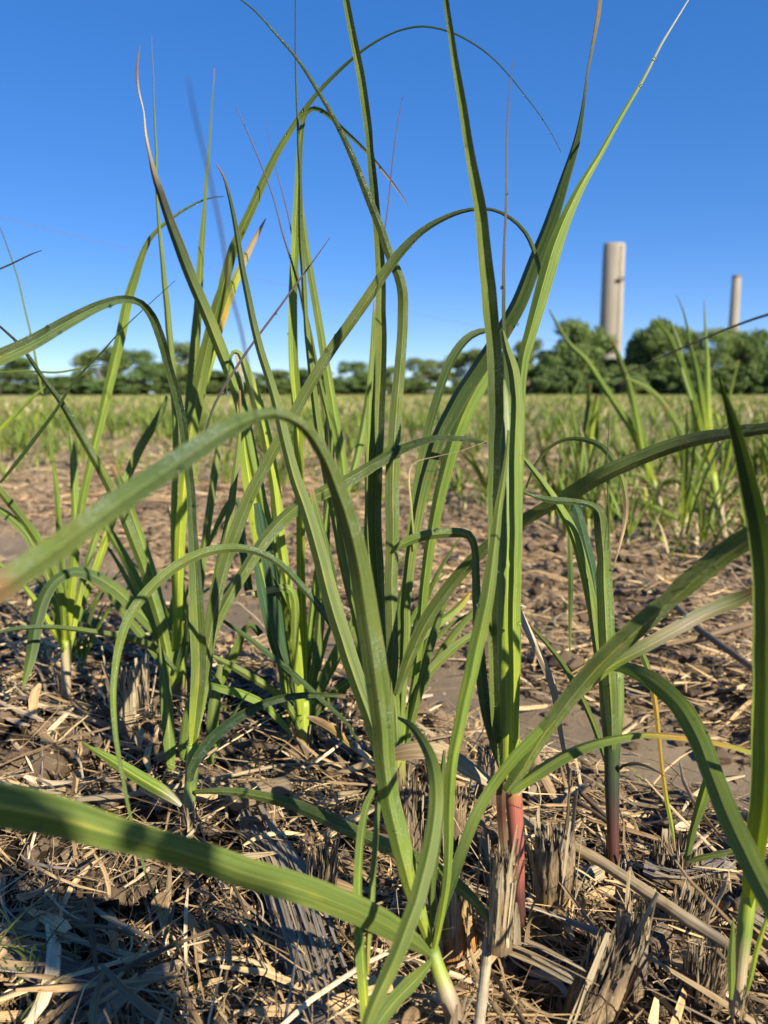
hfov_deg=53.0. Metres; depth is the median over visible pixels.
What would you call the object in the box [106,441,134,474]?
sugarcane shoot
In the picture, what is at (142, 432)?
sugarcane shoot
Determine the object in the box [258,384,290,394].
bush
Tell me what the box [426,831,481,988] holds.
cane stump
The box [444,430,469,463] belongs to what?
sugarcane shoot
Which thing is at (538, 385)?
bush
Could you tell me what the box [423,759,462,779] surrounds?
broken cane piece
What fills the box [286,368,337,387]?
tree
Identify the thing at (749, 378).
bush
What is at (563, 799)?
broken cane piece
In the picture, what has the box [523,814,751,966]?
cane stick
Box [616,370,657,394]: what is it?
bush
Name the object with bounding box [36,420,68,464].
sugarcane shoot
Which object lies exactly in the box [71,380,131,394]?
bush
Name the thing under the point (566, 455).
sugarcane shoot
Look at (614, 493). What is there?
sugarcane shoot
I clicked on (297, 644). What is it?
sugarcane shoot
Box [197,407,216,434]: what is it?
sugarcane shoot
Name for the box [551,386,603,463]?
sugarcane shoot
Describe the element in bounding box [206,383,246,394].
bush
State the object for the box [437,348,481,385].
tree
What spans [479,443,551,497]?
sugarcane shoot
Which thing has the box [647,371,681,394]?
bush
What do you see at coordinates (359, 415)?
rows of sugarcane
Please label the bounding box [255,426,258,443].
sugarcane shoot
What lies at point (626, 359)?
tree
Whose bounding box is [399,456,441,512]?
sugarcane shoot
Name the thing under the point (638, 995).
cane stump
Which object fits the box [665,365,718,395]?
bush
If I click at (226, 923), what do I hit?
soil crumbs
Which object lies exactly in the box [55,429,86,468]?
sugarcane shoot
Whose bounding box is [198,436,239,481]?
sugarcane shoot
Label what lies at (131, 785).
broken cane piece
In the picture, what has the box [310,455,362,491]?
sugarcane shoot
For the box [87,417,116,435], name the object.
sugarcane shoot
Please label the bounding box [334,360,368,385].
tree
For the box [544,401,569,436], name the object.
sugarcane shoot
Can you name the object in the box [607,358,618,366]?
tree
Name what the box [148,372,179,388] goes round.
tree
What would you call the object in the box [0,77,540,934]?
sugarcane shoot
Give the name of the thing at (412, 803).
cane stump
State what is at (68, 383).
bush
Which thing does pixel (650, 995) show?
broken cane piece
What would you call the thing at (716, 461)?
sugarcane shoot
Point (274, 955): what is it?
broken cane piece
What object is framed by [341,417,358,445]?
sugarcane shoot
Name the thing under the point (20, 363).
tree
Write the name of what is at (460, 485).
sugarcane shoot
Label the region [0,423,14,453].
sugarcane shoot
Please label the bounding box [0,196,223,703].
sugarcane shoot
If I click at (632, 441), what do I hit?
sugarcane shoot
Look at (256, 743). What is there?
split cane
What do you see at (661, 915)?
broken cane piece
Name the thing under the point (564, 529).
sugarcane shoot
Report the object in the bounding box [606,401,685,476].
sugarcane shoot
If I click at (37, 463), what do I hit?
sugarcane shoot
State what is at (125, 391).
bush
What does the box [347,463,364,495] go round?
sugarcane shoot
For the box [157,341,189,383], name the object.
tree
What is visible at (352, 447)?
sugarcane shoot
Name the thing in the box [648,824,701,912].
cane stump
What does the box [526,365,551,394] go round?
bush
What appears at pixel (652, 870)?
split cane
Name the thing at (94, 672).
broken cane piece
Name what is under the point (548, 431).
sugarcane shoot
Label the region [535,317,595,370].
tree
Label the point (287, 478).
sugarcane shoot
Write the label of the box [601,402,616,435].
sugarcane shoot
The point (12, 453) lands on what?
sugarcane shoot
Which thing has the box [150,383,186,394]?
bush
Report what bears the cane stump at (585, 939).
on the ground at (448, 681)
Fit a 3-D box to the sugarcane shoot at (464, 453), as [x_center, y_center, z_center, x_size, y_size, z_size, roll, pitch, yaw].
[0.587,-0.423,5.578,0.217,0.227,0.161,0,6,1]
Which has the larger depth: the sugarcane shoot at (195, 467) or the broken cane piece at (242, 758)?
the sugarcane shoot at (195, 467)
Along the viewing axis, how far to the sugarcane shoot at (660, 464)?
4.60 m
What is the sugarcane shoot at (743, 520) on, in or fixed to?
on the ground at (448, 681)
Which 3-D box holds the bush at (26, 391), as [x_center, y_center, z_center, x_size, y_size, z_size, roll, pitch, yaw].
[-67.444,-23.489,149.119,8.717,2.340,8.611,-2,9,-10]
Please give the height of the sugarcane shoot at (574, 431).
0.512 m
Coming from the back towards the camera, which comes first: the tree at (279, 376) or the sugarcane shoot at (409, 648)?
the tree at (279, 376)
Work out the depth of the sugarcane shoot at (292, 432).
6.14 m
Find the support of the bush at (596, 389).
on the ground at (448, 681)
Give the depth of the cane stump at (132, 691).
1.09 m
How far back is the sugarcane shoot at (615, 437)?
6.53 m
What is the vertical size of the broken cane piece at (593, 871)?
0.024 m
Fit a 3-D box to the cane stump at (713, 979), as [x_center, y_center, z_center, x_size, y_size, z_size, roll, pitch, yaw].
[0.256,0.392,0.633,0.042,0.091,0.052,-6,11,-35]
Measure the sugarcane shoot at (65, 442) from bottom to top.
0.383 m
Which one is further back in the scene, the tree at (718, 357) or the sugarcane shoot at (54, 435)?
the tree at (718, 357)
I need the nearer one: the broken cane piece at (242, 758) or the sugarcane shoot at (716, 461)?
the broken cane piece at (242, 758)
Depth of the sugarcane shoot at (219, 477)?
4.53 m
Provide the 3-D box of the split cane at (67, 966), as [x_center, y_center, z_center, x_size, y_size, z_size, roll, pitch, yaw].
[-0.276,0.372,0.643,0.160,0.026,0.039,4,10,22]
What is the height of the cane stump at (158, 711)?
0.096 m
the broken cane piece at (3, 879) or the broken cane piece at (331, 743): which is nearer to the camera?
the broken cane piece at (3, 879)
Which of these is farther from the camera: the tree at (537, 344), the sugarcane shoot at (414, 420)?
the tree at (537, 344)
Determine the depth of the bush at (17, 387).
146.46 m
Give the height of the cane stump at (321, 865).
0.127 m
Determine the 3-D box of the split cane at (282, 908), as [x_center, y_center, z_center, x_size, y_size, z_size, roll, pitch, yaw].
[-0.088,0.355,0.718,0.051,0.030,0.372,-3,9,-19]
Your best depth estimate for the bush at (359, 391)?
140.54 m
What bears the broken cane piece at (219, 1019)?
on the straw litter
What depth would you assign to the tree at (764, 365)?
117.31 m
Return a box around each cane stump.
[95,645,155,727]
[144,706,173,732]
[305,830,344,916]
[397,772,427,852]
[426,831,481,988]
[439,779,478,864]
[476,742,497,805]
[480,820,527,957]
[524,769,590,940]
[556,892,658,1023]
[570,901,608,950]
[615,870,655,1023]
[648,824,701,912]
[655,876,730,973]
[670,933,727,1023]
[690,848,732,916]
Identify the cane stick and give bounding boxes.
[0,633,171,645]
[46,649,53,685]
[74,762,349,801]
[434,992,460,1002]
[473,921,491,1023]
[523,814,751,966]
[573,781,621,831]
[662,592,752,671]
[663,619,752,646]
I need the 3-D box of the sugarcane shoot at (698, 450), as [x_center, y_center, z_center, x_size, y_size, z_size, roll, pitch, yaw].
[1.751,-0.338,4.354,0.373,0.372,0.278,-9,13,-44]
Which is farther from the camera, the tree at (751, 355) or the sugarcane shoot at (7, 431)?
the tree at (751, 355)
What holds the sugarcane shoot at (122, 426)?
on the ground at (448, 681)
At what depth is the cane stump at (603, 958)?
0.61 m
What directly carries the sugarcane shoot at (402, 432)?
on the ground at (448, 681)
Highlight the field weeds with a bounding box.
[0,408,767,563]
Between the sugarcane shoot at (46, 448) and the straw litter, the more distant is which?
the sugarcane shoot at (46, 448)
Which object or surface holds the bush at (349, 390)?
on the ground at (448, 681)
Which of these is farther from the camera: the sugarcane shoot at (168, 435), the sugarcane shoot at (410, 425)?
the sugarcane shoot at (410, 425)
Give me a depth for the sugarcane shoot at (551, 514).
3.01 m
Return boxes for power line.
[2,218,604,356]
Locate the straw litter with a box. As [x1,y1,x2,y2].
[0,626,767,1023]
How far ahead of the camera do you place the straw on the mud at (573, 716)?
1.27 m
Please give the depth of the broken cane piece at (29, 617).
1.61 m
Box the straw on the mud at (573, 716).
[6,545,698,786]
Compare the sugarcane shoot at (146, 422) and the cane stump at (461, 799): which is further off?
the sugarcane shoot at (146, 422)
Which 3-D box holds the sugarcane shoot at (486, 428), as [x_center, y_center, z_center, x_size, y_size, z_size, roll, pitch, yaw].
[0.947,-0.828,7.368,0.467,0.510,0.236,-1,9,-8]
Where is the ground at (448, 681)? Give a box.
[0,393,767,1023]
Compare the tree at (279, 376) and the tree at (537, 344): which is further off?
the tree at (279, 376)
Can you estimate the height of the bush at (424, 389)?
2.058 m
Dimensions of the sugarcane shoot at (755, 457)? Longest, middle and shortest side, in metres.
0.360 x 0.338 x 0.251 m
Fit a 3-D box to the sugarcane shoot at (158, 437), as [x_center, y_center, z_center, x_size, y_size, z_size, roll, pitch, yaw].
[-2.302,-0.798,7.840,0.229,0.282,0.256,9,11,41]
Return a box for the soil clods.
[0,484,767,838]
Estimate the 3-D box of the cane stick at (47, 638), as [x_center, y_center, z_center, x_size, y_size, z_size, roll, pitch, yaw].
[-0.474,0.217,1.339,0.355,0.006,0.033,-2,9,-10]
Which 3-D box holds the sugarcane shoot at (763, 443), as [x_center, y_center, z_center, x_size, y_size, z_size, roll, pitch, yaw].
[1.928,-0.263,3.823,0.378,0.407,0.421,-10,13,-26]
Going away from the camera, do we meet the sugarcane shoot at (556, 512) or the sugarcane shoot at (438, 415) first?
the sugarcane shoot at (556, 512)
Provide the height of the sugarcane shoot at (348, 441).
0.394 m
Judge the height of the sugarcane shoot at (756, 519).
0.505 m
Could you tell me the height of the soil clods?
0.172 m
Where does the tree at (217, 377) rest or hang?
on the ground at (448, 681)
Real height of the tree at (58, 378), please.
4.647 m
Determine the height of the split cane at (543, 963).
0.016 m
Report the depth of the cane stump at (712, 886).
0.75 m
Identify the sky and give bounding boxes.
[0,0,767,392]
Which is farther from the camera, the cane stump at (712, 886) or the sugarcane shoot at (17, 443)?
the sugarcane shoot at (17, 443)
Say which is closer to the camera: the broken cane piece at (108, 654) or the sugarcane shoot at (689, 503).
the broken cane piece at (108, 654)
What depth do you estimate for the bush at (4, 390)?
145.47 m
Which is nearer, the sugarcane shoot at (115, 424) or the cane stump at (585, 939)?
the cane stump at (585, 939)
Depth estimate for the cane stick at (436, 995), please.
0.58 m
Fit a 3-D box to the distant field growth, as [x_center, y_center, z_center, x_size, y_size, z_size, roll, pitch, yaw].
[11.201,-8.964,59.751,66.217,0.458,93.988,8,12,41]
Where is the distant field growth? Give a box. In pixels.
[0,394,767,422]
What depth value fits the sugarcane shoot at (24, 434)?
5.83 m
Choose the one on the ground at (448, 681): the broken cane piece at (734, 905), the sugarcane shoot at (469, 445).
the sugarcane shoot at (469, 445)
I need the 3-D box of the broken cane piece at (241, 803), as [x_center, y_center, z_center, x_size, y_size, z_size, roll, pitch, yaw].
[-0.139,0.313,0.860,0.028,0.044,0.086,6,11,34]
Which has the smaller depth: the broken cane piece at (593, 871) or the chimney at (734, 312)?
the broken cane piece at (593, 871)
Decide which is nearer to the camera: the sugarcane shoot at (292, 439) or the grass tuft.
the grass tuft
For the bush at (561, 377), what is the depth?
107.00 m
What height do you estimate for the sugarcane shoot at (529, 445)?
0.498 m
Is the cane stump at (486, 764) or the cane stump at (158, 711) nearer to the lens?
the cane stump at (486, 764)
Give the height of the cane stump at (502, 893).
0.116 m
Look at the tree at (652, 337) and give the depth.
115.02 m
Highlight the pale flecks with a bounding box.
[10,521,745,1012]
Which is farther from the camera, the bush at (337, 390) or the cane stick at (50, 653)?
the bush at (337, 390)
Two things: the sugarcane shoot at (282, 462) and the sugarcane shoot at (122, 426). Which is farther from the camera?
the sugarcane shoot at (122, 426)
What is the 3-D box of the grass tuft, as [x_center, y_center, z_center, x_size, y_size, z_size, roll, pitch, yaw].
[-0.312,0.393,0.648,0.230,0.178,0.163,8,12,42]
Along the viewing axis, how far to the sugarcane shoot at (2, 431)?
5.76 m
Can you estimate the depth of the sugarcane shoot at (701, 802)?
0.71 m
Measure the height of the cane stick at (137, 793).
0.014 m
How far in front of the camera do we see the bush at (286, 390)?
139.73 m
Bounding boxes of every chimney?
[599,242,625,361]
[728,275,741,335]
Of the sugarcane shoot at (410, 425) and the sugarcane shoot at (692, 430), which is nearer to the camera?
the sugarcane shoot at (692, 430)
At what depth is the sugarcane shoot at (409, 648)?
0.90 m
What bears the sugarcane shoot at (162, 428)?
on the ground at (448, 681)
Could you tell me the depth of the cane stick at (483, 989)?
0.59 m
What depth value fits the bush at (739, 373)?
111.93 m
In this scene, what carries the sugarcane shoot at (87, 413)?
on the ground at (448, 681)
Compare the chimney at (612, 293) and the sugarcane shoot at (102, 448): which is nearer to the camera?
the sugarcane shoot at (102, 448)
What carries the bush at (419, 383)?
on the ground at (448, 681)
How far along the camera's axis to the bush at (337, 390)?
140.67 m
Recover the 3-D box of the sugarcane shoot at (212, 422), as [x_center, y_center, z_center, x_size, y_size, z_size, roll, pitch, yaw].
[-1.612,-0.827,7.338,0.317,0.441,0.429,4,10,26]
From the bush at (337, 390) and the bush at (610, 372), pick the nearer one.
the bush at (610, 372)
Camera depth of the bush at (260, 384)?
138.09 m
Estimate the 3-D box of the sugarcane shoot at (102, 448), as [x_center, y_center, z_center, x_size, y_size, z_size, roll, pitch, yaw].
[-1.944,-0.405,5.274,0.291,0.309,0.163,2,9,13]
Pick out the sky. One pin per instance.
(681, 180)
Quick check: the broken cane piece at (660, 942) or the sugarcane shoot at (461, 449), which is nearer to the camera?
the broken cane piece at (660, 942)
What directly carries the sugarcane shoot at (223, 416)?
on the ground at (448, 681)
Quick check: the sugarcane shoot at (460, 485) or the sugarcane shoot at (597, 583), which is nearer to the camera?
the sugarcane shoot at (597, 583)
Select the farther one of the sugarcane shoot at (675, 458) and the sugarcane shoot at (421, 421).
the sugarcane shoot at (421, 421)
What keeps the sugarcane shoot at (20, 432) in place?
on the ground at (448, 681)
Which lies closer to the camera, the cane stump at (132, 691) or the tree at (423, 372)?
the cane stump at (132, 691)
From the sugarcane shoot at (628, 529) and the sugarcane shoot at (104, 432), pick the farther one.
the sugarcane shoot at (104, 432)
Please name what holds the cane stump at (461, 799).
on the ground at (448, 681)
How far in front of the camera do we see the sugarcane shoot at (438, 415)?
7.79 m
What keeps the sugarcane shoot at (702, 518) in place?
on the ground at (448, 681)
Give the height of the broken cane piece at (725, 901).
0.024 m
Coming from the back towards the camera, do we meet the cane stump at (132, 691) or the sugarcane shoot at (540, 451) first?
the sugarcane shoot at (540, 451)
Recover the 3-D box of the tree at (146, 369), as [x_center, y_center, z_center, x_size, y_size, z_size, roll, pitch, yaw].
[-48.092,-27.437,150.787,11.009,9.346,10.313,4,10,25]
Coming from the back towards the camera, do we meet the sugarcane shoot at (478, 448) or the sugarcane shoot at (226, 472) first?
the sugarcane shoot at (478, 448)
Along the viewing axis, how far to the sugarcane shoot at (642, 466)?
4.69 m
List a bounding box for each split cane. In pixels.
[0,928,123,1010]
[17,692,95,724]
[215,738,279,756]
[238,804,359,1023]
[474,908,599,985]
[643,835,736,888]
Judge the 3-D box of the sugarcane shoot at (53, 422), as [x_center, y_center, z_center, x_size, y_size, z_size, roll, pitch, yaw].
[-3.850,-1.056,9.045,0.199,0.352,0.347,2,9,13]
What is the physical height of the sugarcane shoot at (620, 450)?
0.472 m
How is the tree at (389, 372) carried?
on the ground at (448, 681)
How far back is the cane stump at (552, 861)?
0.72 m
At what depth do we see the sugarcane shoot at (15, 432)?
6.34 m
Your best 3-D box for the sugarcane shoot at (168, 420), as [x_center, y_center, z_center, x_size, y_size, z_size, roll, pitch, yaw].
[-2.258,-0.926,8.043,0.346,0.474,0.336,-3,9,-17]
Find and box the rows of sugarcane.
[0,401,767,434]
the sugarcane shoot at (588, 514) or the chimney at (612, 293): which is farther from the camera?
the chimney at (612, 293)
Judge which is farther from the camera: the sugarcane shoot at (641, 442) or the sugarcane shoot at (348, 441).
the sugarcane shoot at (348, 441)
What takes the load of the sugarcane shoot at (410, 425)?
on the ground at (448, 681)
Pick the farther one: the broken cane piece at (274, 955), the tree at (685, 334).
the tree at (685, 334)
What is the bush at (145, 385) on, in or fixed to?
on the ground at (448, 681)
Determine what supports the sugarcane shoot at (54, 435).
on the ground at (448, 681)
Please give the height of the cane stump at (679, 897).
0.086 m
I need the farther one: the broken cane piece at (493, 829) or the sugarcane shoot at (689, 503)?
the sugarcane shoot at (689, 503)
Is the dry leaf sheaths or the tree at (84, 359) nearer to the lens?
the dry leaf sheaths
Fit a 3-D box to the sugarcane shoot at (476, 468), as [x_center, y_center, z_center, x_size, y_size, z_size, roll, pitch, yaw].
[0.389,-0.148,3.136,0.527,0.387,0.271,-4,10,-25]
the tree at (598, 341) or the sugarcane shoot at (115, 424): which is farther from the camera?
the tree at (598, 341)
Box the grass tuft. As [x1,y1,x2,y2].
[0,887,96,1023]
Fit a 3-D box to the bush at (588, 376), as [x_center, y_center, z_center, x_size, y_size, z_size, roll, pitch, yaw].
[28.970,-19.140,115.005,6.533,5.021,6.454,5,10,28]
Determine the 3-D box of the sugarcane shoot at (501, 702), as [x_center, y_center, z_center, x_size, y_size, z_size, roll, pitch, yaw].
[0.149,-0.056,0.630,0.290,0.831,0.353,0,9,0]
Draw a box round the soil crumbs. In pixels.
[0,507,767,1023]
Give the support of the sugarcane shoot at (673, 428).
on the ground at (448, 681)
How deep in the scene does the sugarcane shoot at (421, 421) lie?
7.80 m
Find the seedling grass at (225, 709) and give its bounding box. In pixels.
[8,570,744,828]
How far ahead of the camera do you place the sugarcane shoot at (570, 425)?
8.81 m
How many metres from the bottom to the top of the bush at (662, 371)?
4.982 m
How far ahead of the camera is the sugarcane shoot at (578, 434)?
4.44 m
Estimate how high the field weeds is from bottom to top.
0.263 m
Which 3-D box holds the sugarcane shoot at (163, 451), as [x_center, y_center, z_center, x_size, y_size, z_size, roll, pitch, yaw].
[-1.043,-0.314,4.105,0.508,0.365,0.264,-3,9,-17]
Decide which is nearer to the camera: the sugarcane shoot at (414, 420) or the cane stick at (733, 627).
the cane stick at (733, 627)
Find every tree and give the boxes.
[0,357,37,384]
[27,375,74,389]
[68,345,134,383]
[117,348,163,383]
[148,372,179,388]
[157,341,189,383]
[208,369,244,384]
[243,369,289,385]
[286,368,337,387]
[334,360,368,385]
[386,366,407,392]
[405,357,441,391]
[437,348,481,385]
[511,338,543,390]
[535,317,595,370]
[571,323,618,373]
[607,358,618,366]
[617,337,657,368]
[625,315,685,384]
[663,325,700,372]
[682,327,747,379]
[725,327,767,374]
[759,347,767,370]
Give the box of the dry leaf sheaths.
[0,613,767,1023]
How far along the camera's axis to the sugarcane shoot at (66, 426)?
9.04 m
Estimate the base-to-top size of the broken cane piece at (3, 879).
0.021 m
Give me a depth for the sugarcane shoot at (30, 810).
0.51 m
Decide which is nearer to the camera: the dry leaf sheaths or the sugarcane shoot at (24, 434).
the dry leaf sheaths
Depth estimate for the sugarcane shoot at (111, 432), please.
8.38 m
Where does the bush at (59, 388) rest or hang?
on the ground at (448, 681)
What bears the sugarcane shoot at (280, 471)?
on the ground at (448, 681)
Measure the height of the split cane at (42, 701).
0.016 m
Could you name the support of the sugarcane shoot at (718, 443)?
on the ground at (448, 681)
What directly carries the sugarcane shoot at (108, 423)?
on the ground at (448, 681)
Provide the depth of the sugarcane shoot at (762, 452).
3.86 m
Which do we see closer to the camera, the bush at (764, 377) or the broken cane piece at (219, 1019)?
the broken cane piece at (219, 1019)
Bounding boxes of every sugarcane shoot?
[0,25,560,707]
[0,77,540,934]
[0,164,751,1023]
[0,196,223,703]
[0,401,18,452]
[0,421,21,455]
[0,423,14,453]
[0,424,35,456]
[1,433,37,454]
[1,444,14,461]
[3,416,33,453]
[4,412,35,452]
[7,410,39,449]
[8,411,37,456]
[8,431,53,468]
[10,426,30,455]
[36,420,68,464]
[38,417,92,460]
[40,419,73,457]
[41,439,62,461]
[48,404,67,434]
[50,410,59,434]
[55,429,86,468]
[58,418,70,435]
[71,396,94,432]
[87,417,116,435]
[90,434,119,457]
[105,408,118,430]
[105,419,126,438]
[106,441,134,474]
[107,405,131,439]
[108,402,124,438]
[113,408,137,435]
[131,423,144,436]
[136,46,407,754]
[138,408,162,444]
[141,407,171,442]
[146,407,170,437]
[150,439,180,454]
[154,406,171,432]
[156,426,164,441]
[163,422,172,443]
[193,459,211,487]
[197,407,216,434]
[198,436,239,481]
[202,450,234,481]
[204,403,235,427]
[213,407,230,421]
[241,0,767,787]
[255,423,306,495]
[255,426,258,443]
[257,432,305,479]
[272,415,305,449]
[278,444,313,489]
[291,415,312,448]
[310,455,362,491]
[341,415,358,453]
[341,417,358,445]
[344,430,355,454]
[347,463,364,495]
[385,413,422,456]
[389,0,767,945]
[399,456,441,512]
[402,402,421,436]
[406,415,417,439]
[408,430,422,455]
[410,462,485,510]
[414,402,429,430]
[424,397,448,421]
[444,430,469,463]
[453,446,547,512]
[459,442,472,461]
[463,426,487,458]
[463,475,487,509]
[467,403,488,461]
[473,409,488,440]
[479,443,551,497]
[521,415,767,919]
[524,420,542,467]
[526,414,558,474]
[527,432,606,523]
[530,448,593,529]
[530,454,618,541]
[531,420,549,443]
[533,399,590,467]
[533,409,558,441]
[542,402,579,450]
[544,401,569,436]
[547,439,647,543]
[548,424,630,535]
[549,309,697,525]
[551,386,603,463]
[553,398,615,458]
[563,416,579,433]
[563,417,614,513]
[567,422,604,455]
[600,423,626,449]
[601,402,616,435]
[601,414,665,458]
[604,469,694,546]
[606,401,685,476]
[615,436,631,471]
[622,416,647,448]
[625,313,767,1020]
[626,295,767,540]
[626,398,748,546]
[628,427,670,470]
[647,409,694,473]
[652,436,667,472]
[659,413,684,453]
[661,466,737,544]
[684,746,732,862]
[687,410,714,432]
[688,445,714,471]
[700,422,749,466]
[709,484,767,527]
[713,417,755,473]
[714,438,751,478]
[739,410,767,487]
[745,434,767,456]
[748,436,767,473]
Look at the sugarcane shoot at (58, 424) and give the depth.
8.82 m
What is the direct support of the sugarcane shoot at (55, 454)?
on the ground at (448, 681)
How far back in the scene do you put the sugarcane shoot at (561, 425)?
6.75 m
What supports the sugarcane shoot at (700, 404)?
on the ground at (448, 681)
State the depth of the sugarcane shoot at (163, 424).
7.50 m
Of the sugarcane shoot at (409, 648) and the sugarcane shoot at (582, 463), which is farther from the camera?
the sugarcane shoot at (582, 463)
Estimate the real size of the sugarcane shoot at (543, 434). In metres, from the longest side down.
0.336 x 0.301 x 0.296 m
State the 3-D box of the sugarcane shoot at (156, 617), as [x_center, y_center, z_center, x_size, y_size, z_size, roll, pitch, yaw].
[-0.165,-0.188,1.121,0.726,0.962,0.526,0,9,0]
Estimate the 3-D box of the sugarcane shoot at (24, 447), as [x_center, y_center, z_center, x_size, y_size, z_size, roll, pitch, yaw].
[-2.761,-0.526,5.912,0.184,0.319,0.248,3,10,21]
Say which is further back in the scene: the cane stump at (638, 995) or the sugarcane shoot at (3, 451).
the sugarcane shoot at (3, 451)
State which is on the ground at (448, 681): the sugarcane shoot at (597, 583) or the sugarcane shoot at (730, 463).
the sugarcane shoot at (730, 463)
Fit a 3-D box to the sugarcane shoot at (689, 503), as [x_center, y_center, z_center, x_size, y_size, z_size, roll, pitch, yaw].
[1.056,-0.106,2.553,0.389,0.540,0.405,-3,9,-20]
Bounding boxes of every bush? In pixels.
[0,381,18,394]
[0,384,34,394]
[13,385,48,394]
[36,383,84,394]
[39,379,93,394]
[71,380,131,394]
[112,387,154,394]
[129,383,162,394]
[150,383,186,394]
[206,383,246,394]
[221,380,268,394]
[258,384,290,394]
[281,386,317,394]
[317,387,352,394]
[318,384,353,394]
[340,380,366,394]
[353,386,389,394]
[385,381,418,394]
[404,379,435,394]
[408,386,453,394]
[503,364,550,395]
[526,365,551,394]
[548,366,596,394]
[563,367,595,394]
[585,365,620,394]
[595,364,646,395]
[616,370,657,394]
[637,369,667,393]
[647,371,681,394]
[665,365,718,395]
[681,369,731,395]
[724,367,767,395]
[726,368,752,394]
[753,373,767,394]
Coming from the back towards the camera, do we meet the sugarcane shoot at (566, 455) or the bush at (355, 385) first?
the bush at (355, 385)
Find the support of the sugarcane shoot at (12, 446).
on the ground at (448, 681)
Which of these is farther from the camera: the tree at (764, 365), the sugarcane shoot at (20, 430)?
the tree at (764, 365)
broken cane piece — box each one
[0,872,6,908]
[19,603,50,625]
[88,669,100,685]
[97,772,159,809]
[101,644,114,658]
[212,991,235,1023]
[226,776,291,810]
[234,753,245,765]
[269,919,338,975]
[326,738,366,754]
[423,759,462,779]
[461,821,508,852]
[553,788,570,818]
[573,864,610,892]
[645,990,654,1004]
[647,912,665,924]
[648,902,695,959]
[718,895,767,949]
[730,896,763,915]
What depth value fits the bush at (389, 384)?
145.45 m
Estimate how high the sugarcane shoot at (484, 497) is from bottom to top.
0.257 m
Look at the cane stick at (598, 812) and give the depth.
0.89 m
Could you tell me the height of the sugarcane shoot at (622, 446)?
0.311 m
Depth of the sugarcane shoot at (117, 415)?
8.20 m
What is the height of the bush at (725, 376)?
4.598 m
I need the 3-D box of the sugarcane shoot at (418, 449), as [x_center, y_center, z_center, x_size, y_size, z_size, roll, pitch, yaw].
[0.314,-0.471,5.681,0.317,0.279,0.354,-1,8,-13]
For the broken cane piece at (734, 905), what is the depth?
0.70 m

